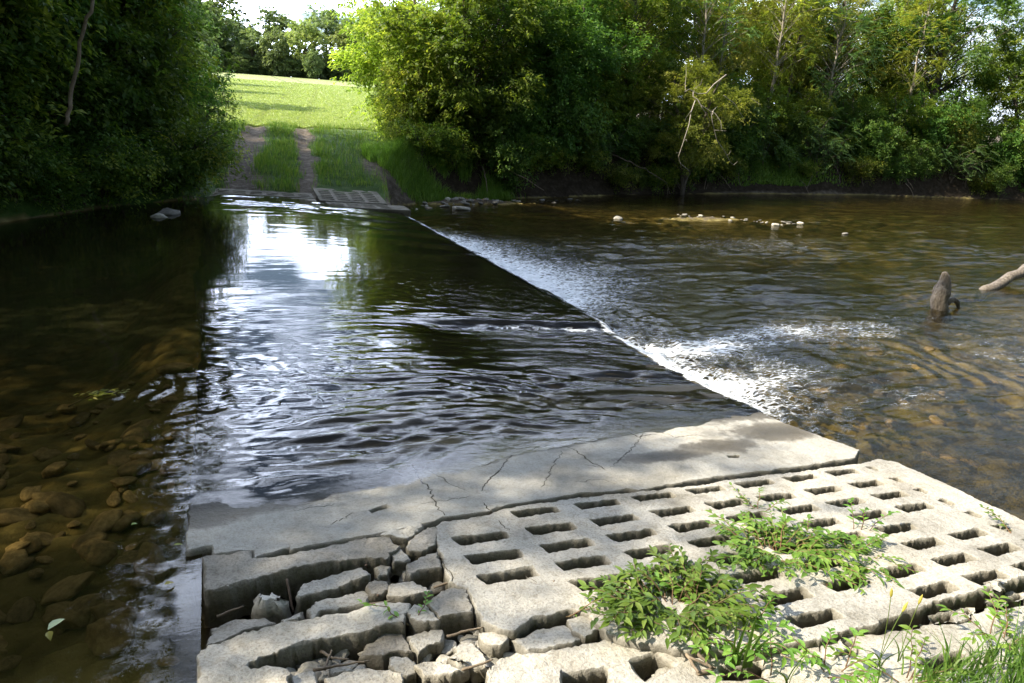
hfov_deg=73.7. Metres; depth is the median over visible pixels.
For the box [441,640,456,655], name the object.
rubble stone
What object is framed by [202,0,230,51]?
tree
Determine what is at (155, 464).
river stone
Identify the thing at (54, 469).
river stone
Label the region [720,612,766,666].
grass plant
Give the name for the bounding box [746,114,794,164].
shrub
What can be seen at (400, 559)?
concrete block
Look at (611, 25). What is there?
tree
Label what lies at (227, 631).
concrete plate
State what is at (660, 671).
concrete block
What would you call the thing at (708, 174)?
shrub
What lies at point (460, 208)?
rock
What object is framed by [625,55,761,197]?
tree
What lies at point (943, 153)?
shrub
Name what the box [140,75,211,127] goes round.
shrub
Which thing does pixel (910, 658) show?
weed clump
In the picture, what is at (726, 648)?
weed clump
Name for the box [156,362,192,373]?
river stone
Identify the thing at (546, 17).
bushy tree
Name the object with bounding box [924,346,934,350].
river stone
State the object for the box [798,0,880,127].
sapling
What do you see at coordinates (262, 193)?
slotted slab
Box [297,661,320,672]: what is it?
rubble stone
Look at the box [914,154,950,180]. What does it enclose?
shrub
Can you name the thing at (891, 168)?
shrub
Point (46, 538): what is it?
river stone
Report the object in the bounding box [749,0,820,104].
sapling
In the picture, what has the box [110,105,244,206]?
shrub
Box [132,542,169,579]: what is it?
river stone
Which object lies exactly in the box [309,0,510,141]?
bushy tree
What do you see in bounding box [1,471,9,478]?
river stone
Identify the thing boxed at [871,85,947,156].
bushy tree
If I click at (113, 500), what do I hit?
river stone
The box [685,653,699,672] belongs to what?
twig
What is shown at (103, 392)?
water weed
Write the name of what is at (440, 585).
twig
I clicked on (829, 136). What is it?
shrub
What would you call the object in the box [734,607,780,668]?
grass plant
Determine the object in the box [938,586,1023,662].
weed clump
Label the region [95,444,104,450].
river stone
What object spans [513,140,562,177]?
shrub
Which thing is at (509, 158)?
shrub
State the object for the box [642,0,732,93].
sapling
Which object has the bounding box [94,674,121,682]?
river stone
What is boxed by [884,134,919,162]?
shrub
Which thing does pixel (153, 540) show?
river stone
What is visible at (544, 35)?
tree
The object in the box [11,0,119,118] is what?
shrub
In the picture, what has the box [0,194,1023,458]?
river water
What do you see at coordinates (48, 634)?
floating leaf
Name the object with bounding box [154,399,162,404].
river stone
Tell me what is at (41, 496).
river stone
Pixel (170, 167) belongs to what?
shrub
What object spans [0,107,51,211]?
shrub
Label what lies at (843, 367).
river stone
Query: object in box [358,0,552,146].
bushy tree
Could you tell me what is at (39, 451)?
river stone
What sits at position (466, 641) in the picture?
rubble stone
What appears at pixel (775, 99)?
bushy tree
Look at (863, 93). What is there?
tree
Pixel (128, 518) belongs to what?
river stone
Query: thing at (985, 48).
tree
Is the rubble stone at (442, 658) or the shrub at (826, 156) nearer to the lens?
the rubble stone at (442, 658)
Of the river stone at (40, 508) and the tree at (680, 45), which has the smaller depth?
the river stone at (40, 508)
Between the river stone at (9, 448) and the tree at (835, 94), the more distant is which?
the tree at (835, 94)
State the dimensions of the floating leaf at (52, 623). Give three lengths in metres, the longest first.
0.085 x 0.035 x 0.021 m
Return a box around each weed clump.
[357,591,432,625]
[566,596,618,617]
[578,543,782,662]
[641,555,759,622]
[688,594,806,670]
[705,506,862,584]
[705,620,777,682]
[729,482,788,517]
[764,522,918,593]
[776,627,880,682]
[829,625,973,682]
[832,497,900,551]
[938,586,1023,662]
[979,504,1011,532]
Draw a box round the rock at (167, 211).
[158,208,180,217]
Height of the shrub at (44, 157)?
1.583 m
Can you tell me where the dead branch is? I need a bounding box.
[678,74,758,169]
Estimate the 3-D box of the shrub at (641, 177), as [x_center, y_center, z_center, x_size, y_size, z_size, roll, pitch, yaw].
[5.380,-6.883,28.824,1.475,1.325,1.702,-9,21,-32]
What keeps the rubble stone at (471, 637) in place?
on the ground at (168, 332)
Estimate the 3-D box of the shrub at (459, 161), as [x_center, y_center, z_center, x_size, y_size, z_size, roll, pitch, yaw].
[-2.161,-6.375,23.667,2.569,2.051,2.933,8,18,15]
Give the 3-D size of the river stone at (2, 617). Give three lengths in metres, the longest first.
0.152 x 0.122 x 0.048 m
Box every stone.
[0,414,23,430]
[0,443,20,452]
[0,453,9,464]
[0,464,6,477]
[0,478,6,489]
[0,507,39,526]
[0,549,27,575]
[0,610,5,624]
[0,635,7,653]
[0,655,21,671]
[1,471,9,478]
[3,557,34,574]
[5,541,30,551]
[5,596,35,623]
[19,532,54,546]
[19,533,42,553]
[20,485,41,500]
[24,499,49,515]
[25,520,35,529]
[28,568,43,578]
[31,491,54,500]
[32,447,49,458]
[35,556,53,563]
[36,449,61,461]
[40,571,97,605]
[41,461,67,478]
[41,601,90,628]
[45,492,85,517]
[51,627,65,634]
[55,531,65,537]
[57,404,76,413]
[67,412,92,427]
[67,453,79,460]
[67,481,77,485]
[67,520,81,527]
[69,593,103,613]
[72,532,106,549]
[74,434,84,440]
[76,538,117,565]
[84,439,99,450]
[85,509,123,532]
[85,615,135,656]
[90,409,102,414]
[90,598,126,619]
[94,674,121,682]
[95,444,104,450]
[99,439,122,447]
[104,445,115,451]
[106,490,120,506]
[107,449,133,466]
[108,510,141,532]
[110,476,137,487]
[111,604,145,622]
[114,555,134,566]
[116,458,151,476]
[118,486,127,493]
[120,419,153,436]
[121,426,151,441]
[122,490,137,503]
[125,542,138,550]
[129,445,138,448]
[129,449,162,459]
[130,572,154,587]
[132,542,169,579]
[137,673,152,682]
[141,508,165,526]
[146,458,161,471]
[146,537,158,542]
[150,482,159,487]
[152,492,164,496]
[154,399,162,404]
[154,598,161,609]
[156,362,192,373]
[156,656,179,666]
[159,589,183,605]
[160,392,175,402]
[160,428,178,440]
[160,461,189,474]
[162,384,171,388]
[164,610,176,620]
[165,396,177,401]
[165,537,180,545]
[169,421,185,426]
[170,428,195,442]
[175,422,183,426]
[176,413,191,417]
[286,668,295,675]
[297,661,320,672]
[301,669,321,682]
[318,673,325,682]
[320,660,331,666]
[322,667,335,675]
[332,649,349,660]
[332,659,340,664]
[342,660,357,668]
[353,664,365,669]
[398,570,405,582]
[419,654,431,663]
[427,581,444,595]
[435,654,449,663]
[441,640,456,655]
[459,634,477,641]
[460,639,476,646]
[487,657,498,669]
[502,652,514,657]
[816,389,826,393]
[821,387,836,393]
[827,339,840,346]
[836,364,850,369]
[853,423,869,429]
[861,348,883,356]
[873,379,884,387]
[873,389,891,394]
[885,419,898,426]
[886,393,904,400]
[901,367,912,371]
[911,364,920,368]
[921,451,936,457]
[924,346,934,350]
[929,415,944,425]
[939,454,959,463]
[948,611,969,624]
[958,407,971,414]
[960,458,979,466]
[984,378,997,382]
[984,578,1006,598]
[989,413,1006,420]
[993,404,1006,410]
[1005,591,1015,595]
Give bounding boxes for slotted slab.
[206,194,319,207]
[214,188,314,198]
[312,188,387,204]
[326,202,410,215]
[436,459,1023,661]
[495,592,1023,682]
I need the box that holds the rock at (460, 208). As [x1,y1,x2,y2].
[452,206,470,211]
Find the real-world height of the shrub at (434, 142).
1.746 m
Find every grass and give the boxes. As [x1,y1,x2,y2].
[152,112,424,200]
[180,77,378,130]
[356,134,525,203]
[580,118,1023,166]
[871,596,1023,682]
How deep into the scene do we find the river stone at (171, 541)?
3.77 m
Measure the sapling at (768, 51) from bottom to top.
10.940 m
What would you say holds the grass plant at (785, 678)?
on the slotted slab at (603, 661)
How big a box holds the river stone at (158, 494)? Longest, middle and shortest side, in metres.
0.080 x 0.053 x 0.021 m
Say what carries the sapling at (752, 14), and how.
on the ground at (168, 332)
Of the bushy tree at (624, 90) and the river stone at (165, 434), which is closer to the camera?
the river stone at (165, 434)
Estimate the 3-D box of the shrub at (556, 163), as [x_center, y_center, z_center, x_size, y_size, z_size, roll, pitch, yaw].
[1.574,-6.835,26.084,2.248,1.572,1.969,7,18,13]
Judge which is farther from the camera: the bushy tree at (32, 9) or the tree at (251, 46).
the tree at (251, 46)
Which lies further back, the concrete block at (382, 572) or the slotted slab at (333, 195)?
the slotted slab at (333, 195)
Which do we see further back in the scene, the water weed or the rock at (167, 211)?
the rock at (167, 211)
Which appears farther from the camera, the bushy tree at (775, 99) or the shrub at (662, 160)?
the bushy tree at (775, 99)
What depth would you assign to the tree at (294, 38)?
109.36 m
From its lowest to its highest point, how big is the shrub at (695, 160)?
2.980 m
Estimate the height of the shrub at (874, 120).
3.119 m
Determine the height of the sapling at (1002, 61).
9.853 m
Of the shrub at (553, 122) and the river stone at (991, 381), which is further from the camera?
the shrub at (553, 122)
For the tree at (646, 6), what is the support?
on the ground at (168, 332)
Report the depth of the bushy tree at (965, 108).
36.43 m
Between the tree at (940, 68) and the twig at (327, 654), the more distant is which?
the tree at (940, 68)
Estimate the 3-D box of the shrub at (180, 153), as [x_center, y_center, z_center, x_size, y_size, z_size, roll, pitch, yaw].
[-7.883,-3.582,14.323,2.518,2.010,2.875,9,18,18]
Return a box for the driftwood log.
[959,264,1023,302]
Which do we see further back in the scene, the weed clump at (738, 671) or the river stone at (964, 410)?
the river stone at (964, 410)
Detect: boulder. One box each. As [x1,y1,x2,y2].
[251,593,291,623]
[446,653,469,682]
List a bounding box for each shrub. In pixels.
[0,0,106,144]
[0,0,106,178]
[0,3,169,163]
[0,44,29,86]
[0,91,43,209]
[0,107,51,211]
[0,129,42,203]
[0,130,76,210]
[0,142,102,212]
[8,141,112,215]
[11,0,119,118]
[25,12,182,148]
[31,122,152,213]
[49,124,171,207]
[51,135,178,209]
[57,0,245,146]
[78,117,185,187]
[87,126,209,207]
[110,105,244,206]
[114,129,218,192]
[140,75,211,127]
[143,120,252,196]
[163,34,213,101]
[170,65,233,114]
[174,87,243,151]
[356,53,442,139]
[362,82,413,139]
[378,117,427,140]
[384,119,462,166]
[394,111,469,163]
[420,129,488,174]
[427,57,545,169]
[450,77,532,158]
[482,126,561,194]
[501,128,544,154]
[505,79,553,158]
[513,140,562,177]
[524,81,602,158]
[527,115,571,173]
[539,144,581,175]
[540,71,629,168]
[554,119,593,153]
[575,147,613,176]
[578,110,614,178]
[581,115,632,162]
[587,110,649,160]
[595,162,645,194]
[604,112,662,164]
[614,75,638,102]
[624,103,682,156]
[625,163,662,190]
[640,163,687,194]
[649,104,700,147]
[651,132,695,172]
[661,120,721,190]
[669,92,745,181]
[695,138,736,183]
[702,76,770,157]
[703,77,784,166]
[711,152,748,183]
[718,102,786,178]
[729,80,783,105]
[741,99,798,167]
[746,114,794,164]
[769,136,809,167]
[770,137,809,177]
[772,106,823,154]
[781,103,850,156]
[789,159,822,178]
[794,77,875,121]
[798,128,853,173]
[807,118,862,165]
[818,131,858,165]
[818,133,864,170]
[831,106,900,162]
[833,105,898,132]
[833,155,887,186]
[850,155,874,167]
[852,112,914,174]
[874,151,910,180]
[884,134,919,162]
[884,154,925,184]
[887,83,979,161]
[894,139,943,174]
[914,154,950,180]
[920,135,963,170]
[937,106,989,163]
[937,134,1006,182]
[947,141,998,187]
[967,172,1006,196]
[968,160,1020,198]
[975,155,1014,173]
[976,140,1023,184]
[977,114,1023,173]
[1016,163,1023,191]
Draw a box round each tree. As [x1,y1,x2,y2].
[0,0,108,73]
[0,0,194,130]
[38,0,223,142]
[80,0,239,118]
[116,0,235,112]
[169,0,217,66]
[182,26,216,76]
[199,8,222,73]
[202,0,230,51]
[207,7,252,54]
[209,0,258,46]
[211,51,232,72]
[221,44,234,72]
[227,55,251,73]
[231,50,257,74]
[232,28,266,74]
[247,3,309,76]
[252,58,277,75]
[255,28,295,76]
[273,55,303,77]
[284,18,329,78]
[289,55,304,77]
[298,3,348,61]
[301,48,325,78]
[303,55,331,79]
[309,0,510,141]
[315,57,332,79]
[323,24,365,81]
[326,61,350,80]
[330,59,357,81]
[341,3,390,61]
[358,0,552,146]
[384,0,497,99]
[400,0,605,171]
[456,0,600,90]
[469,0,661,159]
[527,0,641,100]
[528,0,638,94]
[542,15,645,136]
[589,0,719,125]
[591,63,651,123]
[601,0,679,95]
[623,1,728,116]
[625,51,725,138]
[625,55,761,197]
[644,0,780,99]
[645,0,768,106]
[693,4,779,101]
[733,71,803,150]
[735,0,854,108]
[738,2,852,102]
[748,30,848,114]
[764,0,894,114]
[781,0,907,136]
[786,83,840,140]
[792,0,901,107]
[820,93,891,156]
[852,0,1023,128]
[855,0,950,122]
[856,0,982,119]
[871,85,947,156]
[875,0,971,131]
[918,89,1000,163]
[953,30,1023,180]
[1001,47,1021,116]
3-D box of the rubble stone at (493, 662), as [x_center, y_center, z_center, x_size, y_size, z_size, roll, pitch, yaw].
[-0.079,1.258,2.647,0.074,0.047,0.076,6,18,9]
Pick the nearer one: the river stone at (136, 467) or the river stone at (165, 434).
the river stone at (136, 467)
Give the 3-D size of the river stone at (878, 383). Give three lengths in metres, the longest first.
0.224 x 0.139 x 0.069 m
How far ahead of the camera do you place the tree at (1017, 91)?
67.76 m
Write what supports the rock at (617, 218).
in the river water
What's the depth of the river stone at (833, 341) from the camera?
9.54 m
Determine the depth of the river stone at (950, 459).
6.24 m
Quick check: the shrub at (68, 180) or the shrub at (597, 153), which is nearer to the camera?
the shrub at (68, 180)
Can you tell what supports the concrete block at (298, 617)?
on the ground at (168, 332)
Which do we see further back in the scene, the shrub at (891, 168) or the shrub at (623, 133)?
the shrub at (891, 168)
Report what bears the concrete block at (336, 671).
on the rubble stone at (360, 666)
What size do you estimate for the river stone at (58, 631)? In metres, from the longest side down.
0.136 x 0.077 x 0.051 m
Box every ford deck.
[193,201,600,345]
[195,330,693,418]
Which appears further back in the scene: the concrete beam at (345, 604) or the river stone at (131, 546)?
the river stone at (131, 546)
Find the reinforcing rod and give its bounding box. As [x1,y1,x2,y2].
[286,578,293,611]
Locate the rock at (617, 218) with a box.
[613,216,622,220]
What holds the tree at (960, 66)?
on the ground at (168, 332)
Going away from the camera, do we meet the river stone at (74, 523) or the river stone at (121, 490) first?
the river stone at (74, 523)
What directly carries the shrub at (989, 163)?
on the ground at (168, 332)
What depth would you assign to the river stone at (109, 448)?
4.72 m
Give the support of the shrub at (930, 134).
on the ground at (168, 332)
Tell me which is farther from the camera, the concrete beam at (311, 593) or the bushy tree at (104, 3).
the bushy tree at (104, 3)
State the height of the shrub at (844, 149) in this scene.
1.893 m
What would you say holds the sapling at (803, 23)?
on the ground at (168, 332)
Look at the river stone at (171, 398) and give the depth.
5.45 m
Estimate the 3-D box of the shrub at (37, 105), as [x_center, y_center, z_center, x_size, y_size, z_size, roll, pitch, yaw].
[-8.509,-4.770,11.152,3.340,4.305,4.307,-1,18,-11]
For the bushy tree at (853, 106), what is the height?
3.880 m
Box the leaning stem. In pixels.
[63,0,94,125]
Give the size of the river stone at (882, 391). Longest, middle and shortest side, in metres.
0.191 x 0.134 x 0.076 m
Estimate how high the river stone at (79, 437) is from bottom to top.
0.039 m
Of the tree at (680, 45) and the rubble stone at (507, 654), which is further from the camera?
the tree at (680, 45)
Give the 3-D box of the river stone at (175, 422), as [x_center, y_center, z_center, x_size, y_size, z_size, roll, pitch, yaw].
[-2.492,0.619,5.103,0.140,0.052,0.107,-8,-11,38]
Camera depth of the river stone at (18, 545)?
3.55 m
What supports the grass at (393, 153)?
on the ground at (168, 332)
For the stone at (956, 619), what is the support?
on the slotted slab at (603, 661)
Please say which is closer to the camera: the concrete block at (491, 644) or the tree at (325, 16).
the concrete block at (491, 644)
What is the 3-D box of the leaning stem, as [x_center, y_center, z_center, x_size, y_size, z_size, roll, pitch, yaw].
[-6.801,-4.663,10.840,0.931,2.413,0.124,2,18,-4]
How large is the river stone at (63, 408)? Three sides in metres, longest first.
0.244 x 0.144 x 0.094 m
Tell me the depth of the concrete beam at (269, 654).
2.57 m
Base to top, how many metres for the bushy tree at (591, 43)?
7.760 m
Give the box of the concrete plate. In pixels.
[203,618,276,649]
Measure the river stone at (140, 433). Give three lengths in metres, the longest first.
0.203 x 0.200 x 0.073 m
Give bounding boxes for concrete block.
[281,612,304,621]
[292,671,317,682]
[329,666,353,676]
[358,633,413,670]
[365,580,390,602]
[374,565,391,581]
[375,523,423,552]
[386,581,433,606]
[388,656,416,682]
[390,549,410,576]
[404,552,442,587]
[406,527,436,562]
[406,604,440,638]
[406,630,444,663]
[414,661,461,682]
[426,588,473,645]
[452,643,489,682]
[478,632,509,658]
[511,625,580,654]
[566,616,598,644]
[651,667,668,676]
[799,646,819,651]
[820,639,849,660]
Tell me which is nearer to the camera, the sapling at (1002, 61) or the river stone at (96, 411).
the river stone at (96, 411)
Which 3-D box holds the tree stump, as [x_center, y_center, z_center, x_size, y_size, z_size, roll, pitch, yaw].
[7.076,-0.702,11.084,0.613,0.880,0.295,-5,19,-23]
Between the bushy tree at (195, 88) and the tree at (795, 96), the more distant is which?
the tree at (795, 96)
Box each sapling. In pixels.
[609,0,661,79]
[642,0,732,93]
[645,0,696,78]
[678,0,777,94]
[684,0,772,82]
[706,0,782,105]
[747,0,824,107]
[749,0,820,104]
[758,0,834,106]
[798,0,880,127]
[811,0,883,90]
[857,0,950,104]
[894,0,975,107]
[943,22,990,102]
[958,0,1022,100]
[970,25,1023,107]
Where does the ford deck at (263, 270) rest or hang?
on the ground at (168, 332)
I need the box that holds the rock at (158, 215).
[150,213,167,217]
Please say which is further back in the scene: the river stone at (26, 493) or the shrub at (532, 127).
the shrub at (532, 127)
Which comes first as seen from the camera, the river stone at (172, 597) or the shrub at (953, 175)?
the river stone at (172, 597)
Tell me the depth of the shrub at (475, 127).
23.54 m
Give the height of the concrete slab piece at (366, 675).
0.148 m
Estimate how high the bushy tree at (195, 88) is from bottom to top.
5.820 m
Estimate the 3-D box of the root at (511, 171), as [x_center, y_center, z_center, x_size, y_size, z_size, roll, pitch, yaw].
[-0.241,-6.078,24.244,2.820,1.241,0.261,6,18,9]
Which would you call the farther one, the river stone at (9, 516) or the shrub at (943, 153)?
the shrub at (943, 153)
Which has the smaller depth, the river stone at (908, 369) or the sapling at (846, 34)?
the river stone at (908, 369)
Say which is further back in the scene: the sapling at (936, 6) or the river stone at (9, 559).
the sapling at (936, 6)
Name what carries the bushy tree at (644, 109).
on the ground at (168, 332)
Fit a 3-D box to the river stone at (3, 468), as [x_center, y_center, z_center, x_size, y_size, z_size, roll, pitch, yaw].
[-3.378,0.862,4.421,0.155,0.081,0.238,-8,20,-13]
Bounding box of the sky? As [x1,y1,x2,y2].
[203,0,1023,125]
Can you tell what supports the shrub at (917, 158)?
on the ground at (168, 332)
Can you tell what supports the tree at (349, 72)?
on the ground at (168, 332)
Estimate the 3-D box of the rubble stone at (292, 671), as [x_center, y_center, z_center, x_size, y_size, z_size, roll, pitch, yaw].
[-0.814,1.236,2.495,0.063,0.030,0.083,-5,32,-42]
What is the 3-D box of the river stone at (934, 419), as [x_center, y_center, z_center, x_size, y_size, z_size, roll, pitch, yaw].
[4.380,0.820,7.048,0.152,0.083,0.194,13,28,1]
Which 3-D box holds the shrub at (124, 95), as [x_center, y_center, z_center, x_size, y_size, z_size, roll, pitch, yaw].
[-8.242,-5.129,13.626,3.650,2.841,3.164,18,23,39]
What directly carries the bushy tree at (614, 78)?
on the ground at (168, 332)
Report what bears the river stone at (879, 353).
on the ground at (168, 332)
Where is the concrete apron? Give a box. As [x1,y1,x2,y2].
[185,384,859,575]
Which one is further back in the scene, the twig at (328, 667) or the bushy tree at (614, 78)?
the bushy tree at (614, 78)
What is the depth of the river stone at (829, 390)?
7.67 m
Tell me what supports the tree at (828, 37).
on the ground at (168, 332)
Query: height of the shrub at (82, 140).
1.943 m
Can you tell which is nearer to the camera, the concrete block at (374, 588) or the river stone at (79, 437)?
the concrete block at (374, 588)
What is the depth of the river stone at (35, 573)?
3.36 m
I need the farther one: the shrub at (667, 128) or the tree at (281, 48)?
the tree at (281, 48)
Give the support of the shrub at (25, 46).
on the ground at (168, 332)
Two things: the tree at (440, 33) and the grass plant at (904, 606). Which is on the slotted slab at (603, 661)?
the grass plant at (904, 606)
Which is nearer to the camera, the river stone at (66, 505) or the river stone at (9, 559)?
the river stone at (9, 559)
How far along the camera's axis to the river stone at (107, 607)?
3.09 m
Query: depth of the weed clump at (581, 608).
2.88 m
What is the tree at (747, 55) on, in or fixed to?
on the ground at (168, 332)
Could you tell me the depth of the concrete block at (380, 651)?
2.61 m
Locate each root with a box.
[482,157,542,189]
[605,150,665,182]
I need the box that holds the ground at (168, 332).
[0,72,1023,682]
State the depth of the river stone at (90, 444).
4.83 m
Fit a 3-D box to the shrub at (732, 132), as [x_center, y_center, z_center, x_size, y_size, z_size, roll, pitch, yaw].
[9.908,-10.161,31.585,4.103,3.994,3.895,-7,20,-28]
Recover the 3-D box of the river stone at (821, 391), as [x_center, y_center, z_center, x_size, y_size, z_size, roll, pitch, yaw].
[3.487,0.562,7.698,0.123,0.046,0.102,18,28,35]
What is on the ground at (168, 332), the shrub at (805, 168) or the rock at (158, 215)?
the shrub at (805, 168)
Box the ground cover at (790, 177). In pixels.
[714,154,860,186]
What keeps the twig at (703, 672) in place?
on the slotted slab at (603, 661)
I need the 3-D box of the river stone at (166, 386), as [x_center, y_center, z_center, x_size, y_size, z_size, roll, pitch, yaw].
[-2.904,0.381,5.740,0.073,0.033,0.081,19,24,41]
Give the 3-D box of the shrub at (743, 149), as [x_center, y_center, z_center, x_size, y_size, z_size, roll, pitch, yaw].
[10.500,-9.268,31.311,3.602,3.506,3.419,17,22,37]
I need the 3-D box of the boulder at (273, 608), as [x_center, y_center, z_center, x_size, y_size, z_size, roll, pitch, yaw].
[-1.012,1.127,2.873,0.167,0.144,0.145,-5,19,-23]
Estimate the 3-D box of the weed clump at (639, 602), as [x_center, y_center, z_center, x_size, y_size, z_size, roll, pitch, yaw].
[0.709,1.120,2.918,0.914,0.167,0.717,-5,19,-23]
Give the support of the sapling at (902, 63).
on the ground at (168, 332)
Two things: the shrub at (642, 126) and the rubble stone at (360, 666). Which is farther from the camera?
the shrub at (642, 126)
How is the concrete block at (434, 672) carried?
on the ground at (168, 332)
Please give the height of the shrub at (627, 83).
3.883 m
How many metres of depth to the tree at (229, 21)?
107.88 m
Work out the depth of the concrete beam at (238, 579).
3.01 m
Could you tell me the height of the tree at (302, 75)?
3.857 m
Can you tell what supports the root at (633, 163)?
hanging from the ground at (168, 332)
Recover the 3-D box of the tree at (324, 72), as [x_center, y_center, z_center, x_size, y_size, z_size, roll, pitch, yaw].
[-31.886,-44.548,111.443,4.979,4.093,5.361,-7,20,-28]
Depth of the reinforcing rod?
2.95 m
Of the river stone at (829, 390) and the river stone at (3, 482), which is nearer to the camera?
the river stone at (3, 482)
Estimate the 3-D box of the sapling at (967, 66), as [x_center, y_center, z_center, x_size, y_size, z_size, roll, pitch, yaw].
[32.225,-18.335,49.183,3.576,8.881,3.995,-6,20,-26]
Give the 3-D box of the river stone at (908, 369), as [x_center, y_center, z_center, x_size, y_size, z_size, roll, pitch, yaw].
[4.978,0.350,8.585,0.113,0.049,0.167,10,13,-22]
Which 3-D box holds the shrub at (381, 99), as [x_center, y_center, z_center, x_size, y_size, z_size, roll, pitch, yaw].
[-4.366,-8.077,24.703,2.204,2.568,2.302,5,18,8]
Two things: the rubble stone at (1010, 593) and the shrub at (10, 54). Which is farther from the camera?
the shrub at (10, 54)
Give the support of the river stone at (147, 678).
on the ground at (168, 332)
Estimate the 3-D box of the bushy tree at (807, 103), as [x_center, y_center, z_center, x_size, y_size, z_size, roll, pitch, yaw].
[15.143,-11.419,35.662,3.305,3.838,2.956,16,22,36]
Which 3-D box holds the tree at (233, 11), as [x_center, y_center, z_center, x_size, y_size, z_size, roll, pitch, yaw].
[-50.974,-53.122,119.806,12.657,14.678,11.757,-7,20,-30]
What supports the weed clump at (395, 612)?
on the concrete block at (427, 620)
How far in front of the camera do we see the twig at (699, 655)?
2.65 m
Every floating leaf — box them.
[45,631,52,640]
[48,619,63,628]
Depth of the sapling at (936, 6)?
38.60 m
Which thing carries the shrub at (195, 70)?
on the ground at (168, 332)
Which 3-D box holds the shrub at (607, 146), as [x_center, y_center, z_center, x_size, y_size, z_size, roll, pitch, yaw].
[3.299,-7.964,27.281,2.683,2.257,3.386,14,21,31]
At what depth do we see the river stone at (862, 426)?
6.76 m
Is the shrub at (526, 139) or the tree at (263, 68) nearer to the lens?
the shrub at (526, 139)
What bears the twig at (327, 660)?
on the rubble stone at (326, 672)
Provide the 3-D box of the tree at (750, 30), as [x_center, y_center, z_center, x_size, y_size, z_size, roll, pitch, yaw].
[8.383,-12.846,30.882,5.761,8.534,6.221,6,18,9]
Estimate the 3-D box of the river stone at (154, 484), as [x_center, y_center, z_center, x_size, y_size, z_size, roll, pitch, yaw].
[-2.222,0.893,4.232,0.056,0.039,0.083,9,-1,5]
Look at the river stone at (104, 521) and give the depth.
3.77 m
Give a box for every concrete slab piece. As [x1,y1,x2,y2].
[324,668,403,682]
[485,653,562,682]
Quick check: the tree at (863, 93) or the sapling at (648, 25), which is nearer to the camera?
the sapling at (648, 25)
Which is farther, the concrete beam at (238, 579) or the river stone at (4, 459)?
the river stone at (4, 459)
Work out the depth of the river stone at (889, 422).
6.89 m
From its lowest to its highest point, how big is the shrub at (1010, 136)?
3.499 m
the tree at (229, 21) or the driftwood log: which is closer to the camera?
the driftwood log
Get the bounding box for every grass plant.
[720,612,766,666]
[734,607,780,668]
[770,652,808,682]
[866,588,908,666]
[893,594,922,661]
[973,643,1003,674]
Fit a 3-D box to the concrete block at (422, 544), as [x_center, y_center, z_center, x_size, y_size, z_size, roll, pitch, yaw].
[-0.435,1.011,3.385,0.170,0.116,0.276,5,18,8]
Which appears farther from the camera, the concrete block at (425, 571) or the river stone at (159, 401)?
the river stone at (159, 401)
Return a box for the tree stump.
[930,271,959,323]
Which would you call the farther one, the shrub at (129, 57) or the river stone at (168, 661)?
the shrub at (129, 57)
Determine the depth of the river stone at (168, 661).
2.86 m
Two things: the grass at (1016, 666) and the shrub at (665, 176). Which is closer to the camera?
the grass at (1016, 666)
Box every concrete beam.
[196,602,410,682]
[201,537,400,627]
[294,568,370,616]
[306,591,368,618]
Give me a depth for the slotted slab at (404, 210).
17.08 m
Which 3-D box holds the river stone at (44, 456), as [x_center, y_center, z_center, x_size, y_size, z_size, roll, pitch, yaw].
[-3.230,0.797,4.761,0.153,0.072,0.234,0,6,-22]
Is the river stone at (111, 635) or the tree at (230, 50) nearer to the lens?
the river stone at (111, 635)
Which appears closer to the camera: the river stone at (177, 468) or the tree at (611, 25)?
the river stone at (177, 468)
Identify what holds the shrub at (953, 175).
on the ground at (168, 332)
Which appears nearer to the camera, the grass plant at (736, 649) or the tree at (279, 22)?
the grass plant at (736, 649)
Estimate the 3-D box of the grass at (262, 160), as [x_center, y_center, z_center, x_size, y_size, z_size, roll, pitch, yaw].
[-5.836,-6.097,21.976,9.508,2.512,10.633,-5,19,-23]
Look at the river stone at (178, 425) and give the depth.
5.05 m
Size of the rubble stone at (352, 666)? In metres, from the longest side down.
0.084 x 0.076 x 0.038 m
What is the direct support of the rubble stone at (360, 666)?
on the ground at (168, 332)
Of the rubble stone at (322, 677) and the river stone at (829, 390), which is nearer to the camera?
the rubble stone at (322, 677)
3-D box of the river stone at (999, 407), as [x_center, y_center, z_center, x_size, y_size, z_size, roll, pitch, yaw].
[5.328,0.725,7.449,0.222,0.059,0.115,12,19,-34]
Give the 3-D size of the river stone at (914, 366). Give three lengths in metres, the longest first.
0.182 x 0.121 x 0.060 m
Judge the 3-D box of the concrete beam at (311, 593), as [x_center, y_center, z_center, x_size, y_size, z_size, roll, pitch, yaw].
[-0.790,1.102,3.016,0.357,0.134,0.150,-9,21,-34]
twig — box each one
[217,606,243,617]
[313,660,368,671]
[320,650,348,659]
[324,650,332,670]
[433,582,447,588]
[446,627,482,637]
[461,659,492,670]
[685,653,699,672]
[689,656,716,675]
[696,652,711,668]
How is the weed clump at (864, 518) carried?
on the slotted slab at (953, 546)
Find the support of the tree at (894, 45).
on the ground at (168, 332)
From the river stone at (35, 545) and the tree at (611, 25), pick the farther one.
the tree at (611, 25)
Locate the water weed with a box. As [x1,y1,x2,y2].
[68,389,129,406]
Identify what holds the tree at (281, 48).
on the ground at (168, 332)
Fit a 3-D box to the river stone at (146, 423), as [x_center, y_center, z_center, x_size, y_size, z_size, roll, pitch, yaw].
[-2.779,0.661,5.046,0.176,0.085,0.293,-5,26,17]

